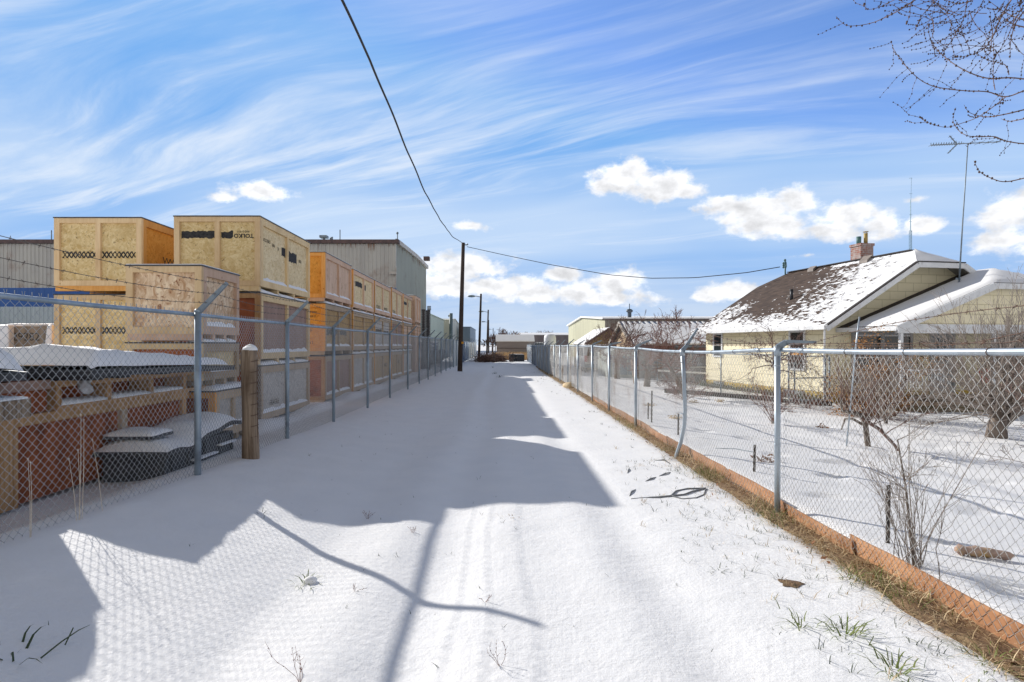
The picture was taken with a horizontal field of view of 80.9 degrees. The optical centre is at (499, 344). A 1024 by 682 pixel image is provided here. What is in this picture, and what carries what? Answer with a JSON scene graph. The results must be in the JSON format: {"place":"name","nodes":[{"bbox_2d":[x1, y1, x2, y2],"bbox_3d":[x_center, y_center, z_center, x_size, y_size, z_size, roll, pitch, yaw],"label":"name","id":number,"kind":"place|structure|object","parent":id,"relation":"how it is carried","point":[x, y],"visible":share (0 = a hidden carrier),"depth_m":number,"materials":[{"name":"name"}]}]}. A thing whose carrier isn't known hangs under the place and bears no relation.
{"place":"outdoors","nodes":[
{"label":"outdoors","id":0,"kind":"place"},
{"bbox_2d":[0,230,429,324],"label":"metal building","id":1,"kind":"structure","parent":0,"point":[398,264],"depth_m":46.00,"materials":[{"name":"metal"}]},
{"bbox_2d":[448,313,452,350],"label":"exhaust stack","id":2,"kind":"object","parent":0,"point":[450,315],"visible":0.8,"depth_m":111.83,"materials":[{"name":"paint"}]},
{"bbox_2d":[0,345,1023,681],"bbox_3d":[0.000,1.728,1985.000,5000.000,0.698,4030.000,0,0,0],"label":"snowy ground","id":3,"kind":"structure","parent":0,"point":[180,577],"depth_m":4.72,"materials":[{"name":"snow"}]},
{"bbox_2d":[0,625,45,664],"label":"grass tuft","id":4,"kind":"object","parent":3,"relation":"on","point":[28,644],"visible":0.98,"depth_m":3.15,"materials":[{"name":"plant"}]},
{"bbox_2d":[0,379,50,412],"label":"dark crate","id":5,"kind":"object","parent":3,"relation":"on","point":[9,387],"visible":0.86,"depth_m":6.44,"materials":[{"name":"brown wood"}]},
{"bbox_2d":[20,365,54,365],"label":"rough crate","id":6,"kind":"object","parent":3,"relation":"on","point":[38,365],"depth_m":12.96,"materials":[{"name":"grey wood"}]},
{"bbox_2d":[0,323,53,346],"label":"white framed crate","id":7,"kind":"object","parent":6,"relation":"on","point":[4,331],"visible":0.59,"depth_m":13.35,"materials":[{"name":"paint"}]},
{"bbox_2d":[40,625,88,658],"bbox_3d":[-2.311,1.562,3.198,0.018,0.067,0.301,0,0,7],"label":"fallen stem","id":8,"kind":"object","parent":3,"relation":"on","point":[67,638],"visible":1,"depth_m":3.18,"materials":[{"name":"black plant"}]},
{"bbox_2d":[27,414,102,531],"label":"dry stalks","id":9,"kind":"object","parent":3,"relation":"on","point":[73,487],"visible":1,"depth_m":4.93,"materials":[{"name":"plant"}]},
{"bbox_2d":[0,391,188,513],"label":"long crate","id":10,"kind":"object","parent":3,"relation":"on","point":[23,450],"visible":0.55,"depth_m":6.87,"materials":[{"name":"brown wood"}]},
{"bbox_2d":[0,396,30,420],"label":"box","id":11,"kind":"object","parent":10,"relation":"on","point":[14,411],"visible":0.77,"depth_m":5.72,"materials":[{"name":"beige wood"}]},
{"bbox_2d":[27,371,210,410],"bbox_3d":[-5.970,0.572,8.485,2.061,0.333,3.570,0,0,0],"label":"open frame","id":12,"kind":"object","parent":10,"relation":"on","point":[56,397],"visible":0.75,"depth_m":7.74,"materials":[{"name":"brown wood"}]},
{"bbox_2d":[77,381,93,393],"bbox_3d":[-4.910,0.456,7.120,0.127,0.263,0.210,0,0,0],"label":"plastic bag","id":13,"kind":"object","parent":12,"relation":"hanging from","point":[87,389],"visible":0.54,"depth_m":7.07,"materials":[{"name":"plastic"}]},
{"bbox_2d":[0,344,235,381],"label":"snowy sheet stack","id":14,"kind":"object","parent":12,"relation":"on","point":[132,365],"visible":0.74,"depth_m":6.63,"materials":[{"name":"snow"}]},
{"bbox_2d":[92,412,241,482],"bbox_3d":[-4.570,1.381,8.450,0.960,0.717,2.100,0,0,0],"label":"plastic bin","id":15,"kind":"object","parent":3,"relation":"on","point":[143,458],"visible":0.54,"depth_m":7.57,"materials":[{"name":"plastic"}]},
{"bbox_2d":[103,427,172,439],"bbox_3d":[-4.660,1.132,7.750,0.620,0.115,0.500,0,0,0],"label":"bin lid","id":16,"kind":"object","parent":15,"relation":"in","point":[142,431],"visible":0.79,"depth_m":7.56,"materials":[{"name":"grey plastic"}]},
{"bbox_2d":[186,381,241,437],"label":"shipping crate","id":17,"kind":"object","parent":3,"relation":"on","point":[231,409],"visible":0.18,"depth_m":10.38,"materials":[{"name":"brown wood"}]},
{"bbox_2d":[125,338,239,385],"bbox_3d":[-5.590,0.286,10.695,1.284,0.841,1.474,0,0,0],"label":"shipping crate","id":18,"kind":"object","parent":17,"relation":"on","point":[168,345],"visible":0.39,"depth_m":10.14,"materials":[{"name":"orange wood"}]},
{"bbox_2d":[126,264,239,340],"bbox_3d":[-5.590,-0.719,10.695,1.284,1.291,1.474,0,0,0],"label":"shipping crate","id":19,"kind":"object","parent":18,"relation":"on","point":[162,280],"visible":0.92,"depth_m":10.03,"materials":[{"name":"brown wood"}]},
{"bbox_2d":[0,235,475,542],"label":"chain link fence","id":20,"kind":"object","parent":3,"relation":"on","point":[469,348],"visible":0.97,"depth_m":7.29,"materials":[{"name":"metal"}]},
{"bbox_2d":[240,344,259,458],"bbox_3d":[-3.374,0.888,8.100,0.242,1.807,0.221,0,0,0],"label":"wooden post","id":21,"kind":"object","parent":3,"relation":"on","point":[249,360],"visible":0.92,"depth_m":8.02,"materials":[{"name":"brown wood"}]},
{"bbox_2d":[237,358,309,418],"bbox_3d":[-5.850,1.011,14.030,1.804,1.352,3.284,0,0,0],"label":"shipping crate","id":22,"kind":"object","parent":3,"relation":"on","point":[266,393],"visible":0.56,"depth_m":13.60,"materials":[{"name":"brown wood"}]},
{"bbox_2d":[174,289,309,363],"bbox_3d":[-5.850,-0.395,14.030,1.804,1.604,3.284,0,0,0],"label":"shipping crate","id":23,"kind":"object","parent":22,"relation":"on","point":[260,300],"visible":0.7,"depth_m":13.18,"materials":[{"name":"brown wood"}]},
{"bbox_2d":[173,215,310,300],"bbox_3d":[-5.850,-1.899,14.030,1.804,1.573,3.284,0,0,0],"label":"shipping crate","id":24,"kind":"object","parent":23,"relation":"on","point":[257,252],"visible":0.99,"depth_m":12.46,"materials":[{"name":"brown wood"}]},
{"bbox_2d":[265,642,303,681],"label":"dry weed","id":25,"kind":"object","parent":3,"relation":"on","point":[301,668],"visible":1,"depth_m":3.02,"materials":[{"name":"plant"}]},
{"bbox_2d":[308,354,351,401],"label":"shipping crate","id":26,"kind":"object","parent":3,"relation":"on","point":[314,388],"visible":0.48,"depth_m":17.46,"materials":[{"name":"brown wood"}]},
{"bbox_2d":[310,301,351,354],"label":"shipping crate","id":27,"kind":"object","parent":26,"relation":"on","point":[332,320],"visible":0.43,"depth_m":17.56,"materials":[{"name":"orange wood"}]},
{"bbox_2d":[295,251,351,307],"bbox_3d":[-5.835,-1.955,18.525,1.774,1.444,3.074,0,0,0],"label":"shipping crate","id":28,"kind":"object","parent":27,"relation":"on","point":[330,278],"visible":0.56,"depth_m":17.67,"materials":[{"name":"beige wood"}]},
{"bbox_2d":[346,350,373,391],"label":"shipping crate","id":29,"kind":"object","parent":3,"relation":"on","point":[362,375],"visible":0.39,"depth_m":21.59,"materials":[{"name":"beige wood"}]},
{"bbox_2d":[350,309,373,352],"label":"shipping crate","id":30,"kind":"object","parent":29,"relation":"on","point":[356,318],"visible":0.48,"depth_m":21.75,"materials":[{"name":"beige wood"}]},
{"bbox_2d":[350,268,373,313],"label":"shipping crate","id":31,"kind":"object","parent":30,"relation":"on","point":[362,292],"visible":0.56,"depth_m":21.82,"materials":[{"name":"beige wood"}]},
{"bbox_2d":[374,349,388,383],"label":"shipping crate","id":32,"kind":"object","parent":3,"relation":"on","point":[381,366],"visible":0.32,"depth_m":25.20,"materials":[{"name":"beige wood"}]},
{"bbox_2d":[373,314,390,351],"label":"shipping crate","id":33,"kind":"object","parent":32,"relation":"on","point":[384,325],"visible":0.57,"depth_m":25.45,"materials":[{"name":"beige wood"}]},
{"bbox_2d":[373,279,390,317],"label":"shipping crate","id":34,"kind":"object","parent":33,"relation":"on","point":[382,299],"visible":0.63,"depth_m":25.42,"materials":[{"name":"beige wood"}]},
{"bbox_2d":[391,350,402,378],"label":"shipping crate","id":35,"kind":"object","parent":3,"relation":"on","point":[397,370],"visible":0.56,"depth_m":29.00,"materials":[{"name":"beige wood"}]},
{"bbox_2d":[391,319,402,350],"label":"shipping crate","id":36,"kind":"object","parent":35,"relation":"on","point":[397,328],"visible":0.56,"depth_m":29.04,"materials":[{"name":"brown wood"}]},
{"bbox_2d":[385,286,402,320],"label":"shipping crate","id":37,"kind":"object","parent":36,"relation":"on","point":[396,304],"visible":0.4,"depth_m":29.04,"materials":[{"name":"beige wood"}]},
{"bbox_2d":[402,349,411,373],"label":"shipping crate","id":38,"kind":"object","parent":3,"relation":"on","point":[405,359],"visible":0.21,"depth_m":31.87,"materials":[{"name":"beige wood"}]},
{"bbox_2d":[402,321,412,349],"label":"shipping crate","id":39,"kind":"object","parent":38,"relation":"on","point":[407,330],"visible":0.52,"depth_m":32.21,"materials":[{"name":"beige wood"}]},
{"bbox_2d":[399,293,412,323],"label":"shipping crate","id":40,"kind":"object","parent":39,"relation":"on","point":[407,308],"visible":0.32,"depth_m":32.39,"materials":[{"name":"beige wood"}]},
{"bbox_2d":[412,324,420,371],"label":"shipping crate","id":41,"kind":"object","parent":3,"relation":"on","point":[418,332],"visible":0.26,"depth_m":35.21,"materials":[{"name":"beige wood"}]},
{"bbox_2d":[408,295,420,324],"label":"shipping crate","id":42,"kind":"object","parent":41,"relation":"on","point":[416,309],"visible":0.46,"depth_m":35.16,"materials":[{"name":"beige wood"}]},
{"bbox_2d":[421,309,425,368],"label":"steel column","id":43,"kind":"structure","parent":3,"relation":"on","point":[423,318],"depth_m":38.20,"materials":[{"name":"black metal"}]},
{"bbox_2d":[426,306,430,368],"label":"steel column","id":44,"kind":"structure","parent":3,"relation":"on","point":[428,320],"depth_m":39.20,"materials":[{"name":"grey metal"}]},
{"bbox_2d":[431,314,444,349],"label":"metal shed","id":45,"kind":"structure","parent":3,"relation":"on","point":[437,324],"depth_m":106.56,"materials":[{"name":"metal"}]},
{"bbox_2d":[444,319,458,350],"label":"metal shed","id":46,"kind":"structure","parent":3,"relation":"on","point":[455,327],"depth_m":130.32,"materials":[{"name":"metal"}]},
{"bbox_2d":[457,242,467,370],"bbox_3d":[-2.413,-2.271,38.996,0.728,8.724,0.337,0,0,0],"label":"utility pole","id":47,"kind":"object","parent":3,"relation":"on","point":[460,338],"visible":0.91,"depth_m":38.88,"materials":[{"name":"brown wood"}]},
{"bbox_2d":[341,0,461,242],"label":"overhead wire","id":48,"kind":"object","parent":47,"relation":"attached to","point":[359,37],"visible":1,"depth_m":8.57,"materials":[{"name":"black rubber"},{"name":"metal cable"}]},
{"bbox_2d":[469,247,778,278],"bbox_3d":[5.253,-4.830,33.001,18.923,3.089,0.040,0,0,39],"label":"overhead wire","id":49,"kind":"object","parent":47,"relation":"attached to","point":[632,276],"visible":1,"depth_m":31.69,"materials":[{"name":"black rubber"},{"name":"metal cable"}]},
{"bbox_2d":[463,327,475,342],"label":"metal shed","id":50,"kind":"structure","parent":3,"relation":"on","point":[469,332],"depth_m":140.00,"materials":[{"name":"metal"}]},
{"bbox_2d":[468,294,481,355],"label":"street lamp","id":51,"kind":"object","parent":3,"relation":"on","point":[479,335],"visible":0.95,"depth_m":61.91,"materials":[{"name":"brown wood"}]},
{"bbox_2d":[469,351,513,361],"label":"brush heap","id":52,"kind":"object","parent":3,"relation":"on","point":[497,357],"visible":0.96,"depth_m":59.79,"materials":[{"name":"plant"}]},
{"bbox_2d":[495,334,534,352],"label":"garden shed","id":53,"kind":"structure","parent":3,"relation":"on","point":[512,343],"depth_m":80.00,"materials":[{"name":"beige"}]},
{"bbox_2d":[17,371,1014,681],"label":"grass sprigs","id":54,"kind":"object","parent":3,"relation":"on","point":[753,557],"depth_m":4.82,"materials":[{"name":"plant"}]},
{"bbox_2d":[544,334,555,356],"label":"storage tank","id":55,"kind":"object","parent":3,"relation":"on","point":[550,338],"visible":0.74,"depth_m":83.29,"materials":[{"name":"metal"}]},
{"bbox_2d":[575,344,602,370],"bbox_3d":[6.244,0.889,40.424,1.812,1.831,4.728,0,0,0],"label":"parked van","id":56,"kind":"object","parent":3,"relation":"on","point":[586,358],"visible":0.18,"depth_m":38.31,"materials":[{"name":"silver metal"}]},
{"bbox_2d":[572,327,612,369],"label":"garage","id":57,"kind":"structure","parent":3,"relation":"on","point":[591,334],"depth_m":41.66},
{"bbox_2d":[598,346,633,377],"bbox_3d":[6.500,0.990,33.475,1.600,1.800,3.050,0,0,0],"label":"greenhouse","id":58,"kind":"object","parent":3,"relation":"on","point":[621,369],"visible":0.22,"depth_m":32.00,"materials":[{"name":"white metal"}]},
{"bbox_2d":[585,312,652,378],"bbox_3d":[5.960,0.052,30.526,3.989,3.680,3.462,0,0,-30],"label":"fruit tree","id":59,"kind":"object","parent":3,"relation":"on","point":[607,336],"visible":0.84,"depth_m":30.41,"materials":[{"name":"brown plant"}]},
{"bbox_2d":[604,325,687,386],"bbox_3d":[5.991,0.526,24.899,3.069,2.727,3.304,0,0,-43],"label":"fruit tree","id":60,"kind":"object","parent":3,"relation":"on","point":[649,370],"visible":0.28,"depth_m":24.93,"materials":[{"name":"brown plant"}]},
{"bbox_2d":[607,321,705,378],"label":"long outbuilding","id":61,"kind":"structure","parent":3,"relation":"on","point":[646,324],"depth_m":33.44,"materials":[{"name":"brown metal"}]},
{"bbox_2d":[631,487,705,498],"bbox_3d":[1.994,1.685,6.706,1.087,0.031,0.355,0,0,-30],"label":"hose","id":62,"kind":"object","parent":3,"relation":"on","point":[676,495],"visible":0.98,"depth_m":6.71,"materials":[{"name":"rubber"}]},
{"bbox_2d":[630,306,715,396],"bbox_3d":[5.593,0.328,20.257,3.028,3.299,2.456,0,0,-25],"label":"fruit tree","id":63,"kind":"object","parent":3,"relation":"on","point":[662,346],"visible":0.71,"depth_m":19.85,"materials":[{"name":"brown plant"}]},
{"bbox_2d":[651,362,705,381],"bbox_3d":[9.712,1.388,29.592,4.488,1.316,1.684,0,0,0],"label":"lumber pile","id":64,"kind":"object","parent":3,"relation":"on","point":[696,370],"visible":0.23,"depth_m":29.69,"materials":[{"name":"wood"}]},
{"bbox_2d":[667,437,692,456],"bbox_3d":[2.874,1.709,9.563,0.049,0.311,1.413,0,0,-1],"label":"edging board","id":65,"kind":"object","parent":3,"relation":"on","point":[682,446],"visible":0.31,"depth_m":9.36,"materials":[{"name":"wood"}]},
{"bbox_2d":[659,372,712,400],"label":"twig clump","id":66,"kind":"object","parent":3,"relation":"on","point":[703,391],"visible":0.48,"depth_m":18.02,"materials":[{"name":"brown plant"}]},
{"bbox_2d":[693,451,730,478],"bbox_3d":[2.862,1.702,8.135,0.058,0.318,1.424,0,0,0],"label":"edging board","id":67,"kind":"object","parent":3,"relation":"on","point":[711,465],"visible":0.34,"depth_m":8.02,"materials":[{"name":"wood"}]},
{"bbox_2d":[657,353,829,403],"bbox_3d":[8.181,1.177,23.206,1.458,1.822,9.679,0,0,-18],"label":"garden fence","id":68,"kind":"object","parent":3,"relation":"on","point":[789,377],"visible":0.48,"depth_m":20.18,"materials":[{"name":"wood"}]},
{"bbox_2d":[664,389,831,405],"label":"garden kerb","id":69,"kind":"structure","parent":3,"relation":"on","point":[716,394],"depth_m":20.10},
{"bbox_2d":[728,469,773,504],"bbox_3d":[2.876,1.703,6.835,0.058,0.318,1.295,0,0,0],"label":"edging board","id":70,"kind":"object","parent":3,"relation":"on","point":[762,490],"visible":0.33,"depth_m":6.79,"materials":[{"name":"wood"}]},
{"bbox_2d":[691,380,820,398],"bbox_3d":[9.543,1.655,23.679,0.721,0.441,8.033,0,0,-11],"label":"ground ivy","id":71,"kind":"object","parent":3,"relation":"on","point":[703,383],"visible":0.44,"depth_m":23.60,"materials":[{"name":"plant"}]},
{"bbox_2d":[740,378,797,423],"bbox_3d":[6.043,1.205,13.179,1.300,1.159,1.398,0,0,0],"label":"shrub","id":72,"kind":"object","parent":3,"relation":"on","point":[782,408],"visible":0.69,"depth_m":13.23,"materials":[{"name":"brown plant"}]},
{"bbox_2d":[527,305,1023,643],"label":"chain link fence","id":73,"kind":"object","parent":3,"relation":"on","point":[540,357],"visible":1,"depth_m":5.78,"materials":[{"name":"metal"}]},
{"bbox_2d":[707,308,846,401],"bbox_3d":[8.460,0.327,18.332,2.729,3.014,3.510,0,0,-42],"label":"vine tree","id":74,"kind":"object","parent":3,"relation":"on","point":[787,360],"visible":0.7,"depth_m":18.34,"materials":[{"name":"brown plant"}]},
{"bbox_2d":[536,366,1023,681],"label":"dry grass","id":75,"kind":"structure","parent":3,"relation":"on","point":[823,552],"depth_m":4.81,"materials":[{"name":"plant"}]},
{"bbox_2d":[614,418,960,615],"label":"green grass","id":76,"kind":"structure","parent":3,"relation":"on","point":[837,558],"depth_m":4.41,"materials":[{"name":"plant"}]},
{"bbox_2d":[772,574,804,587],"bbox_3d":[2.064,1.687,4.269,0.238,0.033,0.248,0,0,-37],"label":"dirt patch","id":77,"kind":"object","parent":3,"relation":"on","point":[791,583],"visible":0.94,"depth_m":4.24,"materials":[{"name":"brown soil"}]},
{"bbox_2d":[771,375,834,410],"bbox_3d":[9.006,1.580,17.497,1.738,1.385,1.742,0,0,0],"label":"twig clump","id":78,"kind":"object","parent":3,"relation":"on","point":[808,404],"visible":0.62,"depth_m":17.47,"materials":[{"name":"brown plant"}]},
{"bbox_2d":[772,596,842,630],"bbox_3d":[1.781,1.653,3.644,0.423,0.092,0.479,0,0,-41],"label":"grass tuft","id":79,"kind":"object","parent":3,"relation":"on","point":[797,624],"visible":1,"depth_m":3.62,"materials":[{"name":"plant"}]},
{"bbox_2d":[780,500,854,554],"bbox_3d":[2.851,1.717,5.504,0.053,0.296,1.348,0,0,0],"label":"edging board","id":80,"kind":"object","parent":3,"relation":"on","point":[812,520],"visible":0.33,"depth_m":5.31,"materials":[{"name":"wood"}]},
{"bbox_2d":[639,434,1017,663],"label":"dead leaves","id":81,"kind":"object","parent":3,"relation":"on","point":[825,557],"visible":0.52,"depth_m":4.96,"materials":[{"name":"brown plant"}]},
{"bbox_2d":[807,614,889,647],"bbox_3d":[2.021,1.642,3.500,0.433,0.108,0.444,0,0,27],"label":"grass tuft","id":82,"kind":"object","parent":3,"relation":"on","point":[854,631],"visible":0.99,"depth_m":3.48,"materials":[{"name":"plant"}]},
{"bbox_2d":[846,317,859,443],"bbox_3d":[5.992,0.705,10.200,0.264,2.366,0.026,0,0,0],"label":"leaning pipe","id":83,"kind":"object","parent":3,"relation":"on","point":[852,379],"visible":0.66,"depth_m":10.19,"materials":[{"name":"metal"}]},
{"bbox_2d":[689,231,1023,412],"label":"yellow house","id":84,"kind":"structure","parent":3,"relation":"on","point":[863,283],"depth_m":20.18,"materials":[{"name":"paint"}]},
{"bbox_2d":[712,333,722,356],"bbox_3d":[9.424,0.005,25.977,0.065,1.050,0.760,0,0,-11],"label":"window","id":85,"kind":"structure","parent":84,"relation":"in","point":[719,340],"depth_m":25.96,"materials":[{"name":"black glass"}]},
{"bbox_2d":[788,330,805,370],"bbox_3d":[10.359,0.185,20.938,0.065,1.410,0.850,0,0,-11],"label":"window","id":86,"kind":"structure","parent":84,"relation":"in","point":[796,332],"depth_m":20.96,"materials":[{"name":"black glass"}]},
{"bbox_2d":[851,332,912,382],"bbox_3d":[12.725,0.420,19.956,2.330,1.680,0.056,0,0,-11],"label":"window","id":87,"kind":"structure","parent":84,"relation":"in","point":[884,336],"depth_m":19.94,"materials":[{"name":"black glass"}]},
{"bbox_2d":[933,335,951,392],"bbox_3d":[15.040,0.662,20.391,0.790,1.975,0.045,0,0,-11],"label":"door","id":88,"kind":"structure","parent":84,"relation":"in","point":[939,340],"depth_m":20.39,"materials":[{"name":"brown wood"}]},
{"bbox_2d":[930,135,1000,281],"bbox_3d":[14.740,-4.186,19.062,3.848,5.052,0.564,0,0,-25],"label":"television aerial","id":89,"kind":"object","parent":84,"relation":"attached to","point":[955,143],"visible":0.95,"depth_m":19.06,"materials":[{"name":"metal"}]},
{"bbox_2d":[784,344,948,450],"bbox_3d":[6.339,0.921,10.244,2.229,1.986,2.003,0,0,-40],"label":"pruned fruit tree","id":90,"kind":"object","parent":3,"relation":"on","point":[866,424],"visible":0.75,"depth_m":10.21,"materials":[{"name":"brown plant"}]},
{"bbox_2d":[821,322,949,418],"bbox_3d":[9.834,0.806,15.523,3.315,3.036,3.033,0,0,0],"label":"brown bush","id":91,"kind":"object","parent":3,"relation":"on","point":[879,377],"visible":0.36,"depth_m":15.46,"materials":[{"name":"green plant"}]},
{"bbox_2d":[885,485,890,543],"bbox_3d":[3.202,1.445,4.946,0.040,0.581,0.021,0,0,0],"label":"stake","id":92,"kind":"object","parent":3,"relation":"on","point":[887,524],"visible":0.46,"depth_m":4.94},
{"bbox_2d":[851,640,924,681],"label":"grass tuft","id":93,"kind":"object","parent":3,"relation":"on","point":[897,664],"visible":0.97,"depth_m":3.14,"materials":[{"name":"plant"}]},
{"bbox_2d":[843,344,953,423],"bbox_3d":[9.278,0.931,14.001,2.396,1.914,2.289,0,0,20],"label":"pale shrub","id":94,"kind":"object","parent":3,"relation":"on","point":[887,412],"visible":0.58,"depth_m":13.99,"materials":[{"name":"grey plant"}]},
{"bbox_2d":[864,423,950,565],"bbox_3d":[3.006,1.155,4.448,0.572,1.244,0.606,0,0,44],"label":"sapling","id":95,"kind":"object","parent":3,"relation":"on","point":[907,506],"visible":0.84,"depth_m":4.41,"materials":[{"name":"brown plant"}]},
{"bbox_2d":[818,0,1023,181],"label":"overhanging tree","id":96,"kind":"object","parent":3,"relation":"on","point":[1014,25],"visible":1,"depth_m":6.45,"materials":[{"name":"brown plant"}]},
{"bbox_2d":[854,368,987,579],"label":"sapling shoots","id":97,"kind":"object","parent":3,"relation":"on","point":[917,560],"visible":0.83,"depth_m":4.45,"materials":[{"name":"plant"}]},
{"bbox_2d":[850,534,1023,650],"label":"edging board","id":98,"kind":"object","parent":3,"relation":"on","point":[1008,630],"visible":0.46,"depth_m":3.82,"materials":[{"name":"wood"}]},
{"bbox_2d":[872,264,1023,439],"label":"grey bush","id":99,"kind":"object","parent":3,"relation":"on","point":[1000,400],"visible":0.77,"depth_m":12.01,"materials":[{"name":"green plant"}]},
{"bbox_2d":[906,636,1022,681],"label":"grass tuft","id":100,"kind":"object","parent":3,"relation":"on","point":[982,656],"visible":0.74,"depth_m":3.26,"materials":[{"name":"plant"}]},
{"bbox_2d":[954,543,1014,559],"bbox_3d":[3.758,1.609,4.657,0.392,0.093,0.088,0,0,17],"label":"log","id":101,"kind":"object","parent":3,"relation":"on","point":[993,552],"visible":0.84,"depth_m":4.64,"materials":[{"name":"wood"}]},
{"bbox_2d":[979,356,1023,467],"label":"shrub","id":102,"kind":"object","parent":3,"relation":"on","point":[1012,407],"visible":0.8,"depth_m":8.83,"materials":[{"name":"brown plant"}]},
{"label":"shipping crate","id":103,"kind":"object","parent":3,"relation":"on","visible":0},
{"bbox_2d":[53,294,173,350],"bbox_3d":[-8.315,-0.322,14.030,1.834,1.457,3.284,0,0,0],"label":"shipping crate","id":104,"kind":"object","parent":103,"relation":"on","point":[109,298],"visible":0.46,"depth_m":12.46,"materials":[{"name":"brown wood"}]},
{"bbox_2d":[53,217,173,293],"bbox_3d":[-8.315,-1.884,14.030,1.834,1.543,3.284,0,0,0],"label":"shipping crate","id":105,"kind":"object","parent":104,"relation":"on","point":[124,241],"visible":0.69,"depth_m":12.46,"materials":[{"name":"brown wood"}]},
{"bbox_2d":[0,0,1023,344],"label":"sky","id":106,"kind":"structure","parent":0,"point":[670,141],"materials":[{"name":"blue"}]},
{"bbox_2d":[519,333,567,351],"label":"long warehouse","id":107,"kind":"structure","parent":0,"point":[560,337],"depth_m":128.00,"materials":[{"name":"beige"}]},
{"bbox_2d":[567,304,713,356],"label":"metal building","id":108,"kind":"structure","parent":0,"point":[580,327],"depth_m":67.44,"materials":[{"name":"metal"}]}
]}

